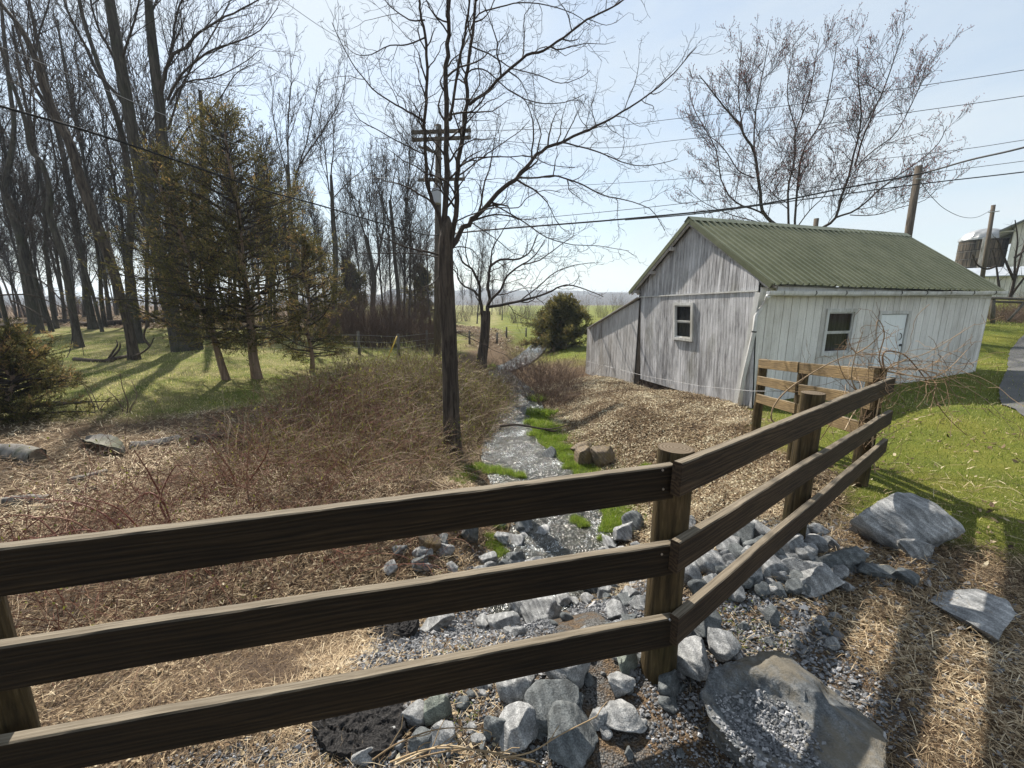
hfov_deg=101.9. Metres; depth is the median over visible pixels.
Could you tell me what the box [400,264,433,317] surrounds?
evergreen tree
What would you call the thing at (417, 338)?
shrub
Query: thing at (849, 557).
rock
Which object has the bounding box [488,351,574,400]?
shrub
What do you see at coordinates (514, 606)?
rock
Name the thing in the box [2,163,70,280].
woodland tree
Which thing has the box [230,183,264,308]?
woodland tree
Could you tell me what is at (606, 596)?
rock
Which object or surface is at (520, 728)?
rock
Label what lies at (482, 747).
rock
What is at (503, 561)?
rock
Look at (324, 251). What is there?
woodland tree
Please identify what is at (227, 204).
woodland tree
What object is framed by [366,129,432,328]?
woodland tree
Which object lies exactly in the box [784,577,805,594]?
rock
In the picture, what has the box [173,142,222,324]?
woodland tree
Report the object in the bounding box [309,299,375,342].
shrub
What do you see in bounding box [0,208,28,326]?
woodland tree
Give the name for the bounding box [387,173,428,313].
woodland tree
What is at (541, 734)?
rock
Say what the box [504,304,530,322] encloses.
shrub
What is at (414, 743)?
rock
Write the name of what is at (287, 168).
woodland tree
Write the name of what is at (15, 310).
woodland tree
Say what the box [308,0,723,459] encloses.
walnut tree
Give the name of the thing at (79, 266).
woodland tree
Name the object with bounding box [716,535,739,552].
rock
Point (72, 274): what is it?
woodland tree
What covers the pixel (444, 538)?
rock
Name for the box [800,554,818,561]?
rock
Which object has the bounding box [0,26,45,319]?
woodland tree
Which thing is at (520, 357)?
shrub
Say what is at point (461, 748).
twig bundle
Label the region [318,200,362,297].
woodland tree
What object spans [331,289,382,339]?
shrub
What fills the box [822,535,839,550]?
rock
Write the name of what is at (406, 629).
rock
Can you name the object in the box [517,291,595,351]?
evergreen bush
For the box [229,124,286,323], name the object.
woodland tree
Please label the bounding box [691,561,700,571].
rock
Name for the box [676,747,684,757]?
rock
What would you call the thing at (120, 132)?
woodland tree
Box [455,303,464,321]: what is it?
shrub
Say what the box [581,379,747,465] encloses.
bank stems
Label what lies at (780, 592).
rock
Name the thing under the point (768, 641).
rock
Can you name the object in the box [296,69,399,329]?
woodland tree
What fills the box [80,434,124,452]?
bark slab
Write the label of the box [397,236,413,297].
woodland tree
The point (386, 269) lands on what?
woodland tree
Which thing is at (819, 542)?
rock
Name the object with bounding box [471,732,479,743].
rock
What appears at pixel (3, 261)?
woodland tree
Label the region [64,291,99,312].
shrub
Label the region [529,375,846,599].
leaf litter
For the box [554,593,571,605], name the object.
rock
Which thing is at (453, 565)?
rock
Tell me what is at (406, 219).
woodland tree
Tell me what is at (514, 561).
rock
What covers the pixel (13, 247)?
woodland tree
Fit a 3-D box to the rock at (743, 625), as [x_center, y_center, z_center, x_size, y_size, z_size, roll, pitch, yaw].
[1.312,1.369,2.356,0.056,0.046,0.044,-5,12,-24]
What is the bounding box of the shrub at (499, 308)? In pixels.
[492,288,514,314]
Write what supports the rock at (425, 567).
on the ground at (614, 747)
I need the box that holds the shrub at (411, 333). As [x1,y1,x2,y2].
[380,301,433,349]
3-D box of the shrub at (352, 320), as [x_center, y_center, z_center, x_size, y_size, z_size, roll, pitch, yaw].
[-8.846,-3.885,22.825,3.104,3.587,4.212,4,12,18]
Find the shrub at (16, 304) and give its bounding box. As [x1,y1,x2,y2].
[0,282,48,317]
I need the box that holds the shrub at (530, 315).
[518,297,538,318]
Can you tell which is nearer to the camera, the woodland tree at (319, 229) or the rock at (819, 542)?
the rock at (819, 542)
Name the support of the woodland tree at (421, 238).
on the ground at (614, 747)
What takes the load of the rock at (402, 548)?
on the ground at (614, 747)
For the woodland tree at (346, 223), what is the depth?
37.33 m
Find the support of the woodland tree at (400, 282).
on the ground at (614, 747)
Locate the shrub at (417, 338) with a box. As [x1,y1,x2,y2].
[390,300,467,350]
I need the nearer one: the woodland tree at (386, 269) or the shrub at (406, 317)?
the shrub at (406, 317)
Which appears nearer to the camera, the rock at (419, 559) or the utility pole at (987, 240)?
the rock at (419, 559)
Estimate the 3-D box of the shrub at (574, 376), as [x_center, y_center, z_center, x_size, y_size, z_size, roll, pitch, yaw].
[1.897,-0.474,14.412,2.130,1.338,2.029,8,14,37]
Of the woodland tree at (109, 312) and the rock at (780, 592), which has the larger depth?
the woodland tree at (109, 312)
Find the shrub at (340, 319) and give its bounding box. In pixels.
[321,301,365,340]
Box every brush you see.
[0,387,504,709]
[109,342,531,510]
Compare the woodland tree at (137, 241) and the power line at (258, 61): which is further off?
the woodland tree at (137, 241)
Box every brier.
[0,479,144,541]
[115,447,185,524]
[194,422,272,492]
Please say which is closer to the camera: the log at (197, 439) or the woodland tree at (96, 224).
the log at (197, 439)
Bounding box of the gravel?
[132,509,1023,767]
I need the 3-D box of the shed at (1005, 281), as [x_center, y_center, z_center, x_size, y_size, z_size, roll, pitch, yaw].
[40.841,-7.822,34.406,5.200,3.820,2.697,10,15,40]
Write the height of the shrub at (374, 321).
4.026 m
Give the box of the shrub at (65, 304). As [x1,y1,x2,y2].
[44,288,81,314]
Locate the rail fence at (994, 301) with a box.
[990,297,1023,323]
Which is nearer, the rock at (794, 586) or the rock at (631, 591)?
the rock at (794, 586)
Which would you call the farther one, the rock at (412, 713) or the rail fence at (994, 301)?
the rail fence at (994, 301)
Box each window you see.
[672,302,693,341]
[820,309,857,355]
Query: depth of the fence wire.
9.24 m
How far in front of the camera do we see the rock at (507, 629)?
2.59 m
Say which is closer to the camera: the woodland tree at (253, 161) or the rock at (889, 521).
the rock at (889, 521)
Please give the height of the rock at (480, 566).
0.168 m
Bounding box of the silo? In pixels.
[955,228,1010,267]
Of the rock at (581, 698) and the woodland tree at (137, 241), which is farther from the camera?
the woodland tree at (137, 241)
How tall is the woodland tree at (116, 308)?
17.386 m
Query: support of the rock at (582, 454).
on the ground at (614, 747)
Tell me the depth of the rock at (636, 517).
5.78 m
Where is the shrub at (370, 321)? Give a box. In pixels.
[353,287,410,347]
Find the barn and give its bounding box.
[999,220,1023,266]
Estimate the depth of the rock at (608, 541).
5.39 m
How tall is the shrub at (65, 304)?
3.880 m
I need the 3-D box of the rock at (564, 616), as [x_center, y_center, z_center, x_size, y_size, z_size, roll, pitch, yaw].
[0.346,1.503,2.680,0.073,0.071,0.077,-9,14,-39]
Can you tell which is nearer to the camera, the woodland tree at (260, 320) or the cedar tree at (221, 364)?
the cedar tree at (221, 364)
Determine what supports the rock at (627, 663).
on the ground at (614, 747)
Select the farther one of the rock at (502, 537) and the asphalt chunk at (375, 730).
the rock at (502, 537)
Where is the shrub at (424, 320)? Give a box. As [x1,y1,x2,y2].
[400,296,433,346]
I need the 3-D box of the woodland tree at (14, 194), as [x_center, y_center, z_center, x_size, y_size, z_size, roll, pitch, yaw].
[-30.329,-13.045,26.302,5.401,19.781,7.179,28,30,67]
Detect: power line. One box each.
[0,46,383,177]
[0,105,437,235]
[150,0,410,130]
[282,0,417,119]
[438,147,1023,235]
[457,161,1021,224]
[467,140,1022,185]
[474,96,1022,147]
[479,70,1022,130]
[625,171,1023,219]
[922,184,990,217]
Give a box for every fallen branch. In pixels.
[72,357,113,361]
[106,354,126,359]
[133,320,153,356]
[500,423,569,431]
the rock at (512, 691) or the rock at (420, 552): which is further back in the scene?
the rock at (420, 552)
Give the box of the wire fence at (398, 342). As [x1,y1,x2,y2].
[328,326,526,355]
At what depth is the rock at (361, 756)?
1.69 m
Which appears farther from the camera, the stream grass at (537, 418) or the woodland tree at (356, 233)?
the woodland tree at (356, 233)
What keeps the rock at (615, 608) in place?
on the ground at (614, 747)
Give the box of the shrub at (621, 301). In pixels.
[608,291,632,310]
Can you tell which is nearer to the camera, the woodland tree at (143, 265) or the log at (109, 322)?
the log at (109, 322)
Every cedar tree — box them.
[60,86,357,378]
[84,129,298,379]
[254,216,358,371]
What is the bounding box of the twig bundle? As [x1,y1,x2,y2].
[372,702,606,767]
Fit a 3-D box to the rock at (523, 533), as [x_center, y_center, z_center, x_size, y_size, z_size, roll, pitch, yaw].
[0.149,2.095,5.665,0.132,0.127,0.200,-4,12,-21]
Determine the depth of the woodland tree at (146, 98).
25.00 m
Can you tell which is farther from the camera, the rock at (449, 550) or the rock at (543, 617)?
the rock at (449, 550)
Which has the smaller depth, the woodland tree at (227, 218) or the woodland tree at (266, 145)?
the woodland tree at (266, 145)
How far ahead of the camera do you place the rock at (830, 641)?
2.21 m
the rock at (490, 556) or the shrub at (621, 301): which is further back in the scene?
the shrub at (621, 301)
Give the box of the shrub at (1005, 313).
[987,296,1023,322]
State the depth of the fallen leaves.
2.53 m
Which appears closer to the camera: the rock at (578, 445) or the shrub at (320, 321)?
the rock at (578, 445)
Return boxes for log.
[0,319,69,325]
[0,444,46,461]
[0,494,51,506]
[25,501,74,511]
[63,486,98,495]
[67,469,107,482]
[79,317,163,326]
[129,435,182,448]
[190,431,231,444]
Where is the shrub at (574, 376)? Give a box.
[541,352,599,388]
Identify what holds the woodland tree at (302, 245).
on the ground at (614, 747)
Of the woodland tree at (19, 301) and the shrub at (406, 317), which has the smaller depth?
the shrub at (406, 317)
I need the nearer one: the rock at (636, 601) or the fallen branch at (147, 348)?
the rock at (636, 601)
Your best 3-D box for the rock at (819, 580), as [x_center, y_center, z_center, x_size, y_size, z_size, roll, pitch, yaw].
[1.954,1.256,2.663,0.334,0.193,0.195,0,11,0]
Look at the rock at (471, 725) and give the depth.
1.79 m
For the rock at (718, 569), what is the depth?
2.75 m
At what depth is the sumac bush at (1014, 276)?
20.31 m
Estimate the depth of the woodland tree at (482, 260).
58.02 m
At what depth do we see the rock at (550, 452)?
8.57 m
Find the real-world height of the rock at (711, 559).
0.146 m
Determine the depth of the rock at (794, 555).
2.90 m
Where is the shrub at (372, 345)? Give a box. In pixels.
[344,306,402,348]
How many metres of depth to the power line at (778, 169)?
14.45 m
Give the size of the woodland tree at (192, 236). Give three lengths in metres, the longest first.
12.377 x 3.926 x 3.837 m
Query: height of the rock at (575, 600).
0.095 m
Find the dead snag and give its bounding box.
[108,340,120,357]
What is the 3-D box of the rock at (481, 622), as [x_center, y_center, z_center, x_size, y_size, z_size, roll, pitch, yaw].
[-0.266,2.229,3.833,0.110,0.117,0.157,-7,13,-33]
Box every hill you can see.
[3,293,638,304]
[380,288,626,297]
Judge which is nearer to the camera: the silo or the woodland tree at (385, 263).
the woodland tree at (385, 263)
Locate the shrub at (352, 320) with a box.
[313,287,382,343]
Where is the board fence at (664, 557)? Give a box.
[0,359,895,767]
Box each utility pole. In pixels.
[412,124,470,362]
[904,165,926,236]
[980,205,998,277]
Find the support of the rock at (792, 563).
on the ground at (614, 747)
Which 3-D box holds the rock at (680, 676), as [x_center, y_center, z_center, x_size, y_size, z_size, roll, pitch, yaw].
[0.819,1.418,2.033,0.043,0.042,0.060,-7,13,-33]
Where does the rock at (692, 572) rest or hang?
on the ground at (614, 747)
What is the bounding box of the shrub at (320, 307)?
[285,280,351,333]
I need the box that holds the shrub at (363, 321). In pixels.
[331,282,396,347]
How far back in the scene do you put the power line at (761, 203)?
15.57 m
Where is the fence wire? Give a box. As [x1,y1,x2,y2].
[595,363,787,391]
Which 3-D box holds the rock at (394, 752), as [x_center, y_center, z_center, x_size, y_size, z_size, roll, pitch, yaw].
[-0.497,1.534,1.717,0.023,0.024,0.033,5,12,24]
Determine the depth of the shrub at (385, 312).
25.22 m
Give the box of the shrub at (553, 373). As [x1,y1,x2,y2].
[513,340,592,387]
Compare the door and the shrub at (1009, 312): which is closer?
the door
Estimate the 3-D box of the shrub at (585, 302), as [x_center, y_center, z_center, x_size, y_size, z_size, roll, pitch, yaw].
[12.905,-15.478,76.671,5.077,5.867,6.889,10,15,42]
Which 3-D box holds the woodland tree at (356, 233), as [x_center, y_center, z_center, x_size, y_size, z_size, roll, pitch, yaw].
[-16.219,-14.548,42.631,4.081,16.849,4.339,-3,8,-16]
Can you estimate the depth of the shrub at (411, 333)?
22.86 m
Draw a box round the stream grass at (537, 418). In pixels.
[447,362,691,557]
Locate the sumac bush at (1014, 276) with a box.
[972,220,1023,296]
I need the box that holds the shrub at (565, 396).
[516,364,596,406]
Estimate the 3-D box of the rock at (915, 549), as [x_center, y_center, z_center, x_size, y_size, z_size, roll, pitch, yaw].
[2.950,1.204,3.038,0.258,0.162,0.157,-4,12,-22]
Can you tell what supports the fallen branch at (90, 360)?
on the ground at (614, 747)
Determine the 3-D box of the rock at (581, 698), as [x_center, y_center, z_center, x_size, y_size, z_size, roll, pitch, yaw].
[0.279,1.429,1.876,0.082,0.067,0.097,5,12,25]
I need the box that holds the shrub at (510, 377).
[484,350,544,386]
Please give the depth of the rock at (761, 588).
2.60 m
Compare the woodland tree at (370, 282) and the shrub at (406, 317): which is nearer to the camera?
the shrub at (406, 317)
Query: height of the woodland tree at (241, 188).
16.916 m
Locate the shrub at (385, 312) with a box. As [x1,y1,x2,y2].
[345,294,407,338]
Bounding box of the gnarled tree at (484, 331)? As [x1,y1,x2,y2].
[435,203,612,372]
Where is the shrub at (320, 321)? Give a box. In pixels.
[300,304,343,338]
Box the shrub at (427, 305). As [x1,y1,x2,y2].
[406,284,463,334]
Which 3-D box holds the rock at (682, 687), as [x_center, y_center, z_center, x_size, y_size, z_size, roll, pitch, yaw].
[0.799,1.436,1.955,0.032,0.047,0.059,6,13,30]
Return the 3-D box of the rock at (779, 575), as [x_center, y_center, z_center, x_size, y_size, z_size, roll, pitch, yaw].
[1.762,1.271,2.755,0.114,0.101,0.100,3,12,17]
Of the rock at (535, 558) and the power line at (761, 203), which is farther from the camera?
the power line at (761, 203)
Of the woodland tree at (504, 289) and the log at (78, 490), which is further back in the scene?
the woodland tree at (504, 289)
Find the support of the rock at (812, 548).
on the ground at (614, 747)
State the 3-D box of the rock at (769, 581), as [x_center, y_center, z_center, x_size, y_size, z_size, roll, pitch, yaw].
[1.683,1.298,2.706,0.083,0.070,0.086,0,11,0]
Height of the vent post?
5.238 m
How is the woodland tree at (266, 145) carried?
on the ground at (614, 747)
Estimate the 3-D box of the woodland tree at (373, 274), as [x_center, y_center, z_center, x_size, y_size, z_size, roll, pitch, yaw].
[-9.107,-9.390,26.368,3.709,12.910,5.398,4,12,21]
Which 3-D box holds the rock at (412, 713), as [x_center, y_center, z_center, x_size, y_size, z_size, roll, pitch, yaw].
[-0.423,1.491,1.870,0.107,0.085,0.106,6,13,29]
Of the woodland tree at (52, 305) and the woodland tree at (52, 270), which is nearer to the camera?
the woodland tree at (52, 305)
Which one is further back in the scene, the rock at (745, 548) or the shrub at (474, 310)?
the shrub at (474, 310)
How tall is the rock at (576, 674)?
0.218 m
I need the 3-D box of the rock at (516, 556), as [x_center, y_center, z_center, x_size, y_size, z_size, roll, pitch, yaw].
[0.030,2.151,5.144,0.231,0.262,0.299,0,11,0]
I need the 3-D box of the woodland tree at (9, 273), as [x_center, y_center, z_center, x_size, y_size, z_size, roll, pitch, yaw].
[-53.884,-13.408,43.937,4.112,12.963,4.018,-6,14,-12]
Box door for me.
[870,311,911,383]
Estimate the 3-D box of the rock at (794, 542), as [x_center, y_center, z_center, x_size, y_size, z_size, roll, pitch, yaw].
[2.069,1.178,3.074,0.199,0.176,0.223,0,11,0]
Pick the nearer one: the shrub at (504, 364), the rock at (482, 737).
the rock at (482, 737)
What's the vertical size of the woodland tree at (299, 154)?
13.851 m
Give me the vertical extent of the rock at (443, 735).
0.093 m
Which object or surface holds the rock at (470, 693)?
on the ground at (614, 747)
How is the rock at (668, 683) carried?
on the ground at (614, 747)
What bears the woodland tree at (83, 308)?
on the ground at (614, 747)
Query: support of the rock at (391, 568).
on the ground at (614, 747)
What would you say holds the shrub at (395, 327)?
on the ground at (614, 747)
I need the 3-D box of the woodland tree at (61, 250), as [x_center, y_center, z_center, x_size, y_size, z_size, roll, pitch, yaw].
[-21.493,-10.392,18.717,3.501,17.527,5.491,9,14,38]
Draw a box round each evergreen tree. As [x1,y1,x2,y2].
[328,260,368,324]
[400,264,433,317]
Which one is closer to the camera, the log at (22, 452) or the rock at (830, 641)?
the rock at (830, 641)
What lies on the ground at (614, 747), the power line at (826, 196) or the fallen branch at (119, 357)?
the fallen branch at (119, 357)
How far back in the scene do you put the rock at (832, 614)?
2.43 m
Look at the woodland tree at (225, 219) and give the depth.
40.02 m
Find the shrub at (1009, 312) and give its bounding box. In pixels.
[995,300,1023,322]
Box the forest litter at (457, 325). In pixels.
[0,314,523,352]
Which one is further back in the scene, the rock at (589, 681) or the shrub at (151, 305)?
the shrub at (151, 305)
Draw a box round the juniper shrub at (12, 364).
[0,315,119,430]
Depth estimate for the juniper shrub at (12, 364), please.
7.74 m
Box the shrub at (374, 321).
[346,272,404,346]
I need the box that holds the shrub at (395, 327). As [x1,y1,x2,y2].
[353,278,424,346]
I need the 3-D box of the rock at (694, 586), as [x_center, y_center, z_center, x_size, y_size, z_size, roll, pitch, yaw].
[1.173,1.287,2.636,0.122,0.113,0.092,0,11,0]
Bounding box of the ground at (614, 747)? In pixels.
[0,297,1023,767]
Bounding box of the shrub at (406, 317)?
[373,278,432,343]
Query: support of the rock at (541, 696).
on the ground at (614, 747)
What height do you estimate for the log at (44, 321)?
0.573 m
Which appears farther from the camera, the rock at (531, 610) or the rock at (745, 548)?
the rock at (531, 610)
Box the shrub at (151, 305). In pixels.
[139,286,162,315]
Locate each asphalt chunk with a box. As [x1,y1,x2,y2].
[312,673,406,760]
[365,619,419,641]
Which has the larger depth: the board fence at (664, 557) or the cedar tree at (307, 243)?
the cedar tree at (307, 243)
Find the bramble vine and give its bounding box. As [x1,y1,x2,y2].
[770,302,1022,473]
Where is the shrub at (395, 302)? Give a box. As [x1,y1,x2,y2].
[358,282,425,328]
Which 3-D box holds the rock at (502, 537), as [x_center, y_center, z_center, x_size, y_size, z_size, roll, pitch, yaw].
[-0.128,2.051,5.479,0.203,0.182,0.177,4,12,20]
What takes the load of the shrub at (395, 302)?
on the ground at (614, 747)
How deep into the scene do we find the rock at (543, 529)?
5.75 m
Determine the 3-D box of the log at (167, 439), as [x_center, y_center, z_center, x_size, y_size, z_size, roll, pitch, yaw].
[-5.353,0.885,6.265,0.208,0.185,0.656,7,13,30]
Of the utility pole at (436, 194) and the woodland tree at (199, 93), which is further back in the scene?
the woodland tree at (199, 93)
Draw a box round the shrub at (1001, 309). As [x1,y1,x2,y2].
[987,300,1016,318]
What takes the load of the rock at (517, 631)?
on the ground at (614, 747)
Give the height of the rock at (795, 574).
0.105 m
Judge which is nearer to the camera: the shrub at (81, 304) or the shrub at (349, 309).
the shrub at (349, 309)
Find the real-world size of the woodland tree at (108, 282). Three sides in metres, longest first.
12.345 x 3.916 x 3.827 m
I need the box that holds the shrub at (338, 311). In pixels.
[291,285,364,335]
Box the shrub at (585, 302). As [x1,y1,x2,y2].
[575,291,597,310]
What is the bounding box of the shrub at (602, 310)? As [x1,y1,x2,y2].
[590,297,613,317]
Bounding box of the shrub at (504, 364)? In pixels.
[487,355,524,373]
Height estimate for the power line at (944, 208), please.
1.106 m
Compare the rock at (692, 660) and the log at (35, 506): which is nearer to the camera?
the rock at (692, 660)
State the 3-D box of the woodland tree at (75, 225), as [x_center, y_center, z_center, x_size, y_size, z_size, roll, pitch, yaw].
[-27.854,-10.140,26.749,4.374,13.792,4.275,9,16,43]
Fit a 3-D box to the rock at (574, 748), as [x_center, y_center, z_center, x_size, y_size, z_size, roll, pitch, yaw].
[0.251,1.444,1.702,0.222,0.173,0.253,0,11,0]
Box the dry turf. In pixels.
[723,498,1023,767]
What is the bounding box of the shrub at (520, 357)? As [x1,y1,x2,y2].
[502,341,549,369]
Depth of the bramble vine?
4.01 m
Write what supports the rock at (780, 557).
on the ground at (614, 747)
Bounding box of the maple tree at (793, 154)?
[664,0,984,226]
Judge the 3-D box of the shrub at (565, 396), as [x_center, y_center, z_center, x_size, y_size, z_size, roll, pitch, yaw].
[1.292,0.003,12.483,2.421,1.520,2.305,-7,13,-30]
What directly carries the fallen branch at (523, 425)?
on the ground at (614, 747)
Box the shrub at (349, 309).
[318,281,367,334]
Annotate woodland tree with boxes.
[0,0,80,333]
[0,0,104,347]
[0,0,105,328]
[0,0,141,359]
[0,22,82,331]
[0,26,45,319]
[0,94,39,295]
[0,94,69,315]
[0,97,70,322]
[0,152,45,301]
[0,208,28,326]
[0,213,14,313]
[0,219,32,317]
[0,227,21,317]
[0,233,13,317]
[0,251,26,316]
[1,0,126,326]
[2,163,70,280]
[8,108,118,331]
[11,24,99,328]
[25,115,110,316]
[31,27,141,309]
[34,215,59,315]
[38,22,123,320]
[49,0,190,351]
[51,210,87,296]
[57,0,179,343]
[57,0,190,239]
[59,220,80,312]
[60,221,96,285]
[65,151,121,270]
[82,161,135,315]
[82,218,105,305]
[90,248,115,314]
[98,0,302,350]
[98,30,204,327]
[98,174,144,275]
[104,105,181,319]
[116,41,217,324]
[124,197,158,315]
[133,235,153,301]
[137,230,163,316]
[145,68,235,339]
[169,90,220,234]
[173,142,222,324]
[177,83,240,326]
[186,186,210,324]
[193,89,274,271]
[198,168,249,327]
[210,126,253,308]
[211,154,240,317]
[228,120,299,329]
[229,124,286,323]
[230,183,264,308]
[236,118,286,324]
[236,136,293,331]
[240,99,304,323]
[254,146,324,326]
[259,17,356,340]
[259,118,323,323]
[284,151,330,318]
[295,192,322,319]
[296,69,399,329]
[298,184,328,325]
[313,211,338,299]
[316,135,410,336]
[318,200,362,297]
[322,200,368,315]
[326,174,367,275]
[334,160,368,309]
[340,201,365,264]
[352,138,415,317]
[355,220,375,309]
[357,229,387,299]
[361,240,379,289]
[362,151,421,316]
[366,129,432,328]
[373,76,434,337]
[374,235,395,297]
[387,169,432,336]
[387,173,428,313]
[388,265,403,307]
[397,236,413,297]
[400,183,434,318]
[410,207,432,316]
[429,239,434,283]
[454,261,467,298]
[467,273,476,311]
[472,210,493,323]
[490,266,498,314]
[494,243,517,319]
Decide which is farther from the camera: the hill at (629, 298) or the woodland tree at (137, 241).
the hill at (629, 298)
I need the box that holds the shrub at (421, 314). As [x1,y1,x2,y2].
[395,294,433,340]
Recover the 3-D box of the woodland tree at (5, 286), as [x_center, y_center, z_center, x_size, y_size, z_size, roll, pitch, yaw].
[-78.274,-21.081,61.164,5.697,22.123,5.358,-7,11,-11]
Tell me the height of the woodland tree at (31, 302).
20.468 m
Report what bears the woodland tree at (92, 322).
on the ground at (614, 747)
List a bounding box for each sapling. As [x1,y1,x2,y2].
[0,269,96,357]
[80,370,137,413]
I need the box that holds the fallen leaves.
[0,384,1023,767]
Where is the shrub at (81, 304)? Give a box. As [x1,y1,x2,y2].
[58,291,99,314]
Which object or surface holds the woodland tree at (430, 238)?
on the ground at (614, 747)
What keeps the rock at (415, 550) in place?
on the ground at (614, 747)
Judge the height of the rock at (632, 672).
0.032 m
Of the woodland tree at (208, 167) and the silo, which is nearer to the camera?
the woodland tree at (208, 167)
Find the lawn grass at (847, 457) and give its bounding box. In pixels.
[0,321,1023,560]
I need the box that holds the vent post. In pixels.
[813,218,818,225]
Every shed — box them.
[585,216,1008,407]
[967,266,1023,296]
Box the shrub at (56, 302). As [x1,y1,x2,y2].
[46,288,67,313]
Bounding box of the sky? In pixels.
[0,0,1023,297]
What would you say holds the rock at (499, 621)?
on the ground at (614, 747)
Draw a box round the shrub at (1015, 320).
[995,297,1023,322]
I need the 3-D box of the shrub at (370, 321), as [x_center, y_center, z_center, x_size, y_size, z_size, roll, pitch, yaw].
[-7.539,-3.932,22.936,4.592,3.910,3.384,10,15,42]
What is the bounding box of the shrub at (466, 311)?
[456,296,474,320]
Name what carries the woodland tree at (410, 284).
on the ground at (614, 747)
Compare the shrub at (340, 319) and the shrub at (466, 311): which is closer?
the shrub at (340, 319)
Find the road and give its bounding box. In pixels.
[999,335,1023,415]
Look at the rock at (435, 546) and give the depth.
4.77 m
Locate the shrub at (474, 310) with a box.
[462,290,487,315]
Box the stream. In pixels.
[481,345,623,617]
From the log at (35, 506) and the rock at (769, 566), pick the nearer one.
the rock at (769, 566)
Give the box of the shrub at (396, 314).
[367,297,410,334]
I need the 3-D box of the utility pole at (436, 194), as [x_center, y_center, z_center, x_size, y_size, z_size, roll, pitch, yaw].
[-2.687,-5.186,16.630,2.261,9.578,0.675,0,11,0]
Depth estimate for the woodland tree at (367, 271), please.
55.44 m
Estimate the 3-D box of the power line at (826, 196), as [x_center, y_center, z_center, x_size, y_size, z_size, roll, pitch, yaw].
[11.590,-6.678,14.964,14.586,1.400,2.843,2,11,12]
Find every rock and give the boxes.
[351,747,373,766]
[382,560,397,574]
[388,750,396,758]
[391,545,407,555]
[394,739,405,749]
[401,699,424,725]
[407,726,431,755]
[411,554,427,571]
[412,546,427,558]
[415,548,432,557]
[418,534,441,552]
[421,613,454,631]
[422,562,432,571]
[423,694,451,726]
[426,720,456,757]
[436,543,454,556]
[439,533,447,543]
[446,561,457,572]
[446,739,457,758]
[454,696,460,709]
[456,695,468,710]
[461,528,478,542]
[467,690,475,697]
[467,722,476,733]
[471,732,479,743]
[473,565,485,568]
[475,616,489,629]
[477,733,486,742]
[478,551,497,564]
[478,688,488,697]
[480,740,487,749]
[483,684,491,690]
[483,715,505,743]
[484,561,497,566]
[486,611,520,629]
[494,531,508,545]
[496,675,534,703]
[497,558,510,565]
[498,701,538,754]
[503,626,512,633]
[505,551,523,560]
[506,556,523,562]
[508,534,522,545]
[509,600,523,615]
[511,626,525,636]
[515,520,532,531]
[520,531,527,536]
[520,595,561,623]
[523,679,579,733]
[528,556,543,560]
[535,524,549,534]
[536,731,547,738]
[537,614,549,620]
[541,446,556,457]
[545,662,590,689]
[547,700,597,767]
[549,619,557,625]
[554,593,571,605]
[560,612,573,620]
[570,441,591,450]
[570,596,578,604]
[574,445,594,466]
[578,692,583,706]
[580,592,594,603]
[584,672,594,686]
[587,587,599,592]
[589,707,607,730]
[590,444,614,467]
[597,585,614,599]
[600,724,612,740]
[601,534,615,547]
[602,592,611,601]
[604,699,646,732]
[606,599,627,619]
[607,671,635,697]
[613,521,632,541]
[617,592,634,606]
[617,653,637,675]
[621,510,643,533]
[621,614,636,620]
[623,585,640,596]
[624,745,633,760]
[628,595,645,609]
[630,669,635,676]
[658,669,679,697]
[658,695,677,714]
[676,635,709,680]
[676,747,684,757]
[677,672,685,679]
[678,683,685,693]
[684,564,702,584]
[687,579,706,594]
[687,701,694,708]
[689,515,695,528]
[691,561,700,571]
[691,610,721,637]
[695,549,725,574]
[700,650,887,767]
[703,573,716,582]
[706,627,741,661]
[715,565,727,574]
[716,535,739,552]
[720,549,728,555]
[722,553,735,562]
[726,560,762,583]
[727,543,742,558]
[729,585,745,602]
[733,523,754,546]
[737,621,748,629]
[741,545,750,552]
[742,577,753,588]
[743,534,785,555]
[750,519,770,537]
[754,581,770,596]
[761,559,788,579]
[763,577,775,583]
[763,637,774,645]
[764,605,780,626]
[768,584,777,595]
[770,555,785,570]
[770,581,787,598]
[772,571,787,582]
[776,555,789,559]
[781,557,816,574]
[782,533,803,552]
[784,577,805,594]
[785,553,801,558]
[788,570,810,596]
[791,639,802,646]
[795,548,815,559]
[800,542,817,555]
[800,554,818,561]
[800,565,845,597]
[804,533,827,552]
[807,561,832,572]
[809,523,829,535]
[816,615,827,626]
[817,635,825,640]
[818,545,869,570]
[821,625,831,636]
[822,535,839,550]
[825,636,839,650]
[829,612,841,617]
[830,565,848,579]
[840,580,855,592]
[847,492,964,552]
[849,566,858,574]
[857,562,896,580]
[891,567,919,586]
[897,538,934,561]
[928,589,1015,642]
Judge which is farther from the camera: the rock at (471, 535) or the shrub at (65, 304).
the shrub at (65, 304)
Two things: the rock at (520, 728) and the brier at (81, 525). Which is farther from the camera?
the brier at (81, 525)
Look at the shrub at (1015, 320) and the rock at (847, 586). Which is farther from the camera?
the shrub at (1015, 320)
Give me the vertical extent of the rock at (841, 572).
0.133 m

